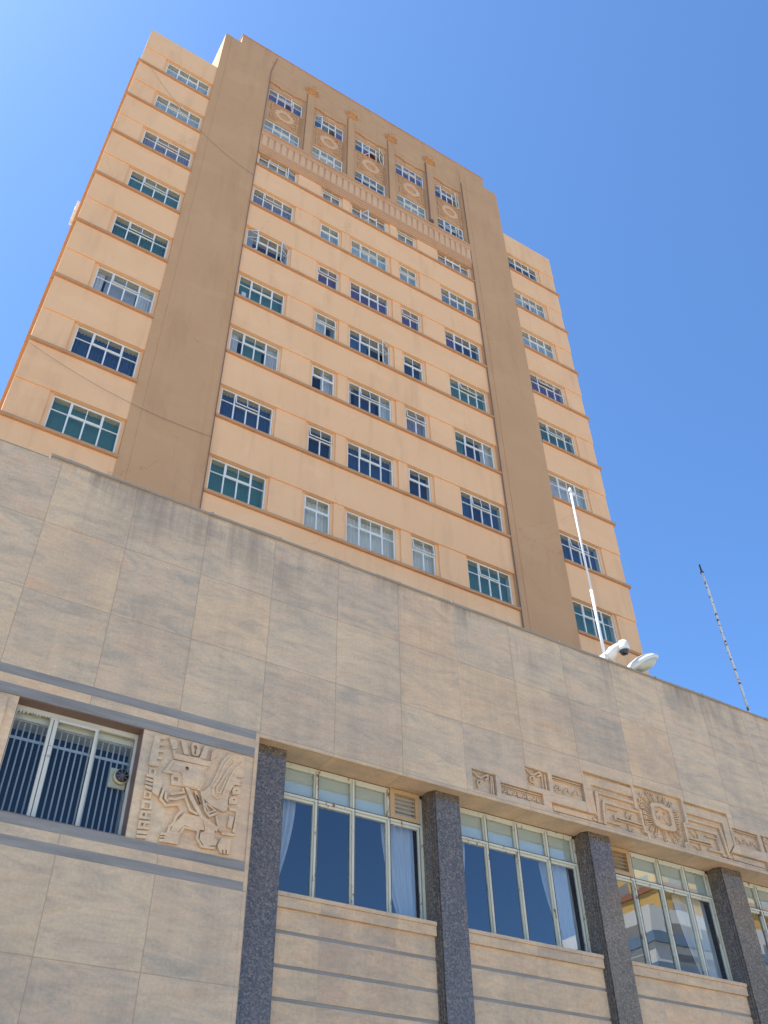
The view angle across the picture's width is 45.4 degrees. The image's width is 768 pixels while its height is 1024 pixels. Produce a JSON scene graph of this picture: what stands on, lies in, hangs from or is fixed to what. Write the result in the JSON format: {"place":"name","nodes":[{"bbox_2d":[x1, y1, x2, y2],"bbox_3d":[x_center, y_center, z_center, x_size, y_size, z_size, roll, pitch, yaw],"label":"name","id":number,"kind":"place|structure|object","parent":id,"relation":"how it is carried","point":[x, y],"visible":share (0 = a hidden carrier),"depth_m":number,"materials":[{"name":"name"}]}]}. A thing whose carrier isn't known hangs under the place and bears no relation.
{"place":"outdoors","nodes":[
{"label":"outdoors","id":0,"kind":"place"},
{"bbox_2d":[0,0,767,717],"label":"sky","id":1,"kind":"structure","parent":0,"point":[622,143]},
{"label":"pavement","id":2,"kind":"structure","parent":0,"visible":0},
{"bbox_2d":[0,439,767,1023],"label":"stone building","id":3,"kind":"structure","parent":2,"relation":"on","point":[352,795],"depth_m":15.10,"materials":[{"name":"stone"}]},
{"bbox_2d":[0,704,138,834],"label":"window","id":4,"kind":"structure","parent":3,"relation":"in","point":[54,767],"depth_m":13.31,"materials":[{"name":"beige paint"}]},
{"bbox_2d":[107,767,128,790],"bbox_3d":[-3.743,3.751,12.966,0.260,0.285,0.146,22,-47,-23],"label":"extractor fan","id":5,"kind":"object","parent":4,"relation":"in","point":[118,779],"visible":1,"depth_m":12.93},
{"bbox_2d":[0,30,648,674],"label":"tower block","id":6,"kind":"structure","parent":3,"relation":"on","point":[286,300],"depth_m":36.20,"materials":[{"name":"beige paint"}]},
{"bbox_2d":[69,201,79,224],"bbox_3d":[-12.766,-12.312,37.962,0.215,0.850,0.750,22,-47,-23],"label":"air conditioner","id":7,"kind":"object","parent":6,"relation":"attached to","point":[74,213],"visible":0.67,"depth_m":37.73,"materials":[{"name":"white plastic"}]},
{"bbox_2d":[44,395,121,451],"bbox_3d":[-9.013,-2.399,27.284,2.130,1.514,0.552,22,-47,-23],"label":"window","id":8,"kind":"structure","parent":6,"relation":"in","point":[64,416],"depth_m":27.38,"materials":[{"name":"teal glass"}]},
{"bbox_2d":[70,326,139,377],"bbox_3d":[-9.062,-4.920,29.564,2.130,1.514,0.552,22,-47,-23],"label":"window","id":9,"kind":"structure","parent":6,"relation":"in","point":[86,343],"depth_m":29.68,"materials":[{"name":"blue glass"}]},
{"bbox_2d":[92,266,155,312],"bbox_3d":[-9.100,-7.455,31.831,2.130,1.514,0.596,22,-47,-23],"label":"window","id":10,"kind":"structure","parent":6,"relation":"in","point":[110,283],"depth_m":32.00,"materials":[{"name":"grey glass"}]},
{"bbox_2d":[111,215,169,257],"bbox_3d":[-9.143,-9.984,34.103,2.130,1.514,0.622,22,-47,-23],"label":"window","id":11,"kind":"structure","parent":6,"relation":"in","point":[122,227],"depth_m":34.28,"materials":[{"name":"teal glass"}]},
{"bbox_2d":[127,170,180,209],"bbox_3d":[-9.197,-12.501,36.388,2.130,1.514,0.605,22,-47,-23],"label":"window","id":12,"kind":"structure","parent":6,"relation":"in","point":[138,181],"depth_m":36.58,"materials":[{"name":"teal glass"}]},
{"bbox_2d":[141,130,191,166],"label":"window","id":13,"kind":"structure","parent":6,"relation":"in","point":[149,139],"depth_m":38.88,"materials":[{"name":"glass"}]},
{"bbox_2d":[154,95,200,129],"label":"window","id":14,"kind":"structure","parent":6,"relation":"in","point":[162,103],"depth_m":41.18,"materials":[{"name":"glass"}]},
{"bbox_2d":[166,63,209,94],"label":"window","id":15,"kind":"structure","parent":6,"relation":"in","point":[171,69],"depth_m":43.49,"materials":[{"name":"glass"}]},
{"bbox_2d":[207,457,265,508],"bbox_3d":[-4.800,-0.702,29.252,1.990,1.514,0.552,22,-47,-23],"label":"window","id":16,"kind":"structure","parent":6,"relation":"in","point":[224,478],"depth_m":29.37,"materials":[{"name":"teal glass"}]},
{"bbox_2d":[218,388,272,434],"bbox_3d":[-4.828,-3.246,31.508,1.990,1.514,0.631,22,-47,-23],"label":"window","id":17,"kind":"structure","parent":6,"relation":"in","point":[239,408],"depth_m":31.67,"materials":[{"name":"blue glass"}]},
{"bbox_2d":[229,328,278,369],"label":"window","id":18,"kind":"structure","parent":6,"relation":"in","point":[246,345],"depth_m":34.02,"materials":[{"name":"white glass"}]},
{"bbox_2d":[238,275,283,314],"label":"window","id":19,"kind":"structure","parent":6,"relation":"in","point":[254,291],"depth_m":36.27,"materials":[{"name":"teal glass"}]},
{"bbox_2d":[245,229,288,264],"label":"window","id":20,"kind":"structure","parent":6,"relation":"in","point":[254,240],"depth_m":38.74,"materials":[{"name":"glass"}]},
{"bbox_2d":[252,188,292,220],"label":"window","id":21,"kind":"structure","parent":6,"relation":"in","point":[261,198],"depth_m":40.86,"materials":[{"name":"glass"}]},
{"bbox_2d":[258,155,296,182],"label":"window","id":22,"kind":"structure","parent":6,"relation":"in","point":[267,165],"depth_m":42.96,"materials":[{"name":"grey glass"}]},
{"bbox_2d":[264,119,298,146],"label":"window","id":23,"kind":"structure","parent":6,"relation":"in","point":[268,125],"depth_m":45.36,"materials":[{"name":"glass"}]},
{"bbox_2d":[268,89,301,116],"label":"window","id":24,"kind":"structure","parent":6,"relation":"in","point":[274,96],"depth_m":47.60,"materials":[{"name":"glass"}]},
{"bbox_2d":[303,494,329,533],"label":"window","id":25,"kind":"structure","parent":6,"relation":"in","point":[316,516],"depth_m":30.49,"materials":[{"name":"grey glass"}]},
{"bbox_2d":[307,425,331,459],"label":"window","id":26,"kind":"structure","parent":6,"relation":"in","point":[319,441],"depth_m":32.78,"materials":[{"name":"blue glass"}]},
{"bbox_2d":[311,365,333,395],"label":"window","id":27,"kind":"structure","parent":6,"relation":"in","point":[323,380],"depth_m":35.24,"materials":[{"name":"blue glass"}]},
{"bbox_2d":[315,312,335,339],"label":"window","id":28,"kind":"structure","parent":6,"relation":"in","point":[324,325],"depth_m":37.46,"materials":[{"name":"blue glass"}]},
{"bbox_2d":[312,146,341,171],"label":"window","id":29,"kind":"structure","parent":6,"relation":"in","point":[316,152],"depth_m":46.40,"materials":[{"name":"grey glass"}]},
{"bbox_2d":[318,265,337,289],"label":"window","id":30,"kind":"structure","parent":6,"relation":"in","point":[325,276],"depth_m":39.71,"materials":[{"name":"blue glass"}]},
{"bbox_2d":[314,115,342,141],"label":"window","id":31,"kind":"structure","parent":6,"relation":"in","point":[320,123],"depth_m":48.72,"materials":[{"name":"glass"}]},
{"bbox_2d":[320,223,338,245],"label":"window","id":32,"kind":"structure","parent":6,"relation":"in","point":[327,233],"depth_m":42.01,"materials":[{"name":"glass"}]},
{"bbox_2d":[322,191,339,206],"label":"window","id":33,"kind":"structure","parent":6,"relation":"in","point":[329,199],"depth_m":44.11,"materials":[{"name":"white paint"}]},
{"bbox_2d":[352,208,385,231],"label":"window","id":34,"kind":"structure","parent":6,"relation":"in","point":[383,228],"depth_m":44.94,"materials":[{"name":"white paint"}]},
{"bbox_2d":[351,239,386,270],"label":"window","id":35,"kind":"structure","parent":6,"relation":"in","point":[357,249],"depth_m":42.82,"materials":[{"name":"glass"}]},
{"bbox_2d":[350,282,387,315],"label":"window","id":36,"kind":"structure","parent":6,"relation":"in","point":[357,292],"depth_m":40.54,"materials":[{"name":"blue glass"}]},
{"bbox_2d":[349,329,389,365],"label":"window","id":37,"kind":"structure","parent":6,"relation":"in","point":[362,343],"depth_m":38.28,"materials":[{"name":"blue glass"}]},
{"bbox_2d":[348,382,390,421],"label":"window","id":38,"kind":"structure","parent":6,"relation":"in","point":[360,397],"depth_m":36.00,"materials":[{"name":"blue glass"}]},
{"bbox_2d":[355,138,383,164],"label":"window","id":39,"kind":"structure","parent":6,"relation":"in","point":[361,147],"depth_m":49.61,"materials":[{"name":"glass"}]},
{"bbox_2d":[347,442,392,485],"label":"window","id":40,"kind":"structure","parent":6,"relation":"in","point":[364,461],"depth_m":33.64,"materials":[{"name":"blue glass"}]},
{"bbox_2d":[355,170,384,195],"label":"window","id":41,"kind":"structure","parent":6,"relation":"in","point":[360,177],"depth_m":47.39,"materials":[{"name":"glass"}]},
{"bbox_2d":[346,511,394,558],"bbox_3d":[-0.591,0.993,31.219,1.980,1.514,0.552,22,-47,-23],"label":"window","id":42,"kind":"structure","parent":6,"relation":"in","point":[363,532],"depth_m":31.34,"materials":[{"name":"grey glass"}]},
{"bbox_2d":[398,230,413,246],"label":"window","id":43,"kind":"structure","parent":6,"relation":"in","point":[412,243],"depth_m":45.81,"materials":[{"name":"white paint"}]},
{"bbox_2d":[399,265,416,286],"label":"window","id":44,"kind":"structure","parent":6,"relation":"in","point":[406,275],"depth_m":43.68,"materials":[{"name":"glass"}]},
{"bbox_2d":[396,162,422,187],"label":"window","id":45,"kind":"structure","parent":6,"relation":"in","point":[406,173],"depth_m":50.67,"materials":[{"name":"glass"}]},
{"bbox_2d":[401,307,419,331],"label":"window","id":46,"kind":"structure","parent":6,"relation":"in","point":[410,319],"depth_m":41.37,"materials":[{"name":"blue glass"}]},
{"bbox_2d":[397,194,425,218],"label":"window","id":47,"kind":"structure","parent":6,"relation":"in","point":[402,201],"depth_m":48.40,"materials":[{"name":"glass"}]},
{"bbox_2d":[403,354,422,381],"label":"window","id":48,"kind":"structure","parent":6,"relation":"in","point":[412,367],"depth_m":39.09,"materials":[{"name":"blue glass"}]},
{"bbox_2d":[406,408,426,437],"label":"window","id":49,"kind":"structure","parent":6,"relation":"in","point":[415,422],"depth_m":36.77,"materials":[{"name":"blue glass"}]},
{"bbox_2d":[408,468,430,501],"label":"window","id":50,"kind":"structure","parent":6,"relation":"in","point":[419,483],"depth_m":34.48,"materials":[{"name":"blue glass"}]},
{"bbox_2d":[411,536,435,574],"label":"window","id":51,"kind":"structure","parent":6,"relation":"in","point":[423,554],"depth_m":32.16,"materials":[{"name":"grey glass"}]},
{"bbox_2d":[434,185,458,208],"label":"window","id":52,"kind":"structure","parent":6,"relation":"in","point":[453,200],"depth_m":51.61,"materials":[{"name":"glass"}]},
{"bbox_2d":[438,217,463,240],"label":"window","id":53,"kind":"structure","parent":6,"relation":"in","point":[442,223],"depth_m":49.33,"materials":[{"name":"glass"}]},
{"bbox_2d":[437,253,468,276],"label":"window","id":54,"kind":"structure","parent":6,"relation":"in","point":[466,273],"depth_m":46.94,"materials":[{"name":"white paint"}]},
{"bbox_2d":[441,287,474,317],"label":"window","id":55,"kind":"structure","parent":6,"relation":"in","point":[448,297],"depth_m":44.85,"materials":[{"name":"glass"}]},
{"bbox_2d":[445,330,480,362],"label":"window","id":56,"kind":"structure","parent":6,"relation":"in","point":[453,341],"depth_m":42.55,"materials":[{"name":"blue glass"}]},
{"bbox_2d":[449,377,486,411],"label":"window","id":57,"kind":"structure","parent":6,"relation":"in","point":[459,390],"depth_m":40.24,"materials":[{"name":"teal glass"}]},
{"bbox_2d":[455,431,494,468],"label":"window","id":58,"kind":"structure","parent":6,"relation":"in","point":[470,447],"depth_m":37.95,"materials":[{"name":"blue glass"}]},
{"bbox_2d":[460,490,502,531],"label":"window","id":59,"kind":"structure","parent":6,"relation":"in","point":[475,508],"depth_m":35.64,"materials":[{"name":"blue glass"}]},
{"bbox_2d":[467,559,512,603],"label":"window","id":60,"kind":"structure","parent":6,"relation":"in","point":[484,579],"depth_m":33.33,"materials":[{"name":"teal glass"}]},
{"bbox_2d":[507,256,537,281],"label":"window","id":61,"kind":"structure","parent":6,"relation":"in","point":[518,266],"depth_m":51.43,"materials":[{"name":"glass"}]},
{"bbox_2d":[514,291,545,318],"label":"window","id":62,"kind":"structure","parent":6,"relation":"in","point":[521,300],"depth_m":49.12,"materials":[{"name":"blue glass"}]},
{"bbox_2d":[521,330,554,359],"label":"window","id":63,"kind":"structure","parent":6,"relation":"in","point":[529,340],"depth_m":46.84,"materials":[{"name":"glass"}]},
{"bbox_2d":[529,373,564,404],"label":"window","id":64,"kind":"structure","parent":6,"relation":"in","point":[540,385],"depth_m":44.53,"materials":[{"name":"glass"}]},
{"bbox_2d":[538,420,575,454],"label":"window","id":65,"kind":"structure","parent":6,"relation":"in","point":[550,434],"depth_m":42.23,"materials":[{"name":"teal glass"}]},
{"bbox_2d":[548,473,587,509],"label":"window","id":66,"kind":"structure","parent":6,"relation":"in","point":[559,487],"depth_m":39.93,"materials":[{"name":"grey glass"}]},
{"bbox_2d":[560,533,601,572],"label":"window","id":67,"kind":"structure","parent":6,"relation":"in","point":[572,551],"depth_m":37.62,"materials":[{"name":"blue glass"}]},
{"bbox_2d":[572,600,616,643],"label":"window","id":68,"kind":"structure","parent":6,"relation":"in","point":[584,615],"depth_m":35.32,"materials":[{"name":"teal glass"}]},
{"bbox_2d":[278,761,425,919],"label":"window","id":69,"kind":"structure","parent":3,"relation":"in","point":[347,840],"depth_m":15.56,"materials":[{"name":"blue glass"}]},
{"bbox_2d":[460,807,590,952],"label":"window","id":70,"kind":"structure","parent":3,"relation":"in","point":[522,881],"depth_m":16.95,"materials":[{"name":"blue glass"}]},
{"bbox_2d":[568,487,604,652],"bbox_3d":[5.015,1.489,22.551,0.170,5.710,0.100,22,-47,-23],"label":"flagpole","id":71,"kind":"object","parent":3,"relation":"on","point":[591,590],"visible":0.9,"depth_m":22.36,"materials":[{"name":"white metal"}]},
{"bbox_2d":[600,639,629,661],"bbox_3d":[5.267,3.238,20.725,0.747,0.640,0.575,22,-47,-23],"label":"dome camera","id":72,"kind":"object","parent":3,"relation":"on","point":[622,647],"visible":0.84,"depth_m":20.64,"materials":[{"name":"white plastic"}]},
{"bbox_2d":[627,653,658,671],"bbox_3d":[5.742,3.899,20.604,1.168,1.683,0.410,0,-42,-1],"label":"street lamp","id":73,"kind":"object","parent":3,"relation":"attached to","point":[644,662],"visible":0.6,"depth_m":20.86,"materials":[{"name":"white plastic"}]},
{"bbox_2d":[611,846,732,980],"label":"window","id":74,"kind":"structure","parent":3,"relation":"in","point":[671,921],"depth_m":18.21,"materials":[{"name":"glass"}]},
{"bbox_2d":[699,564,750,711],"bbox_3d":[9.452,4.157,24.851,0.291,6.912,0.105,22,-47,-23],"label":"mast","id":75,"kind":"object","parent":3,"relation":"on","point":[726,645],"visible":0.77,"depth_m":25.34,"materials":[{"name":"grey metal"}]},
{"bbox_2d":[743,881,767,971],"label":"window","id":76,"kind":"structure","parent":3,"relation":"in","point":[757,895],"depth_m":19.26,"materials":[{"name":"beige glass"}]}
]}

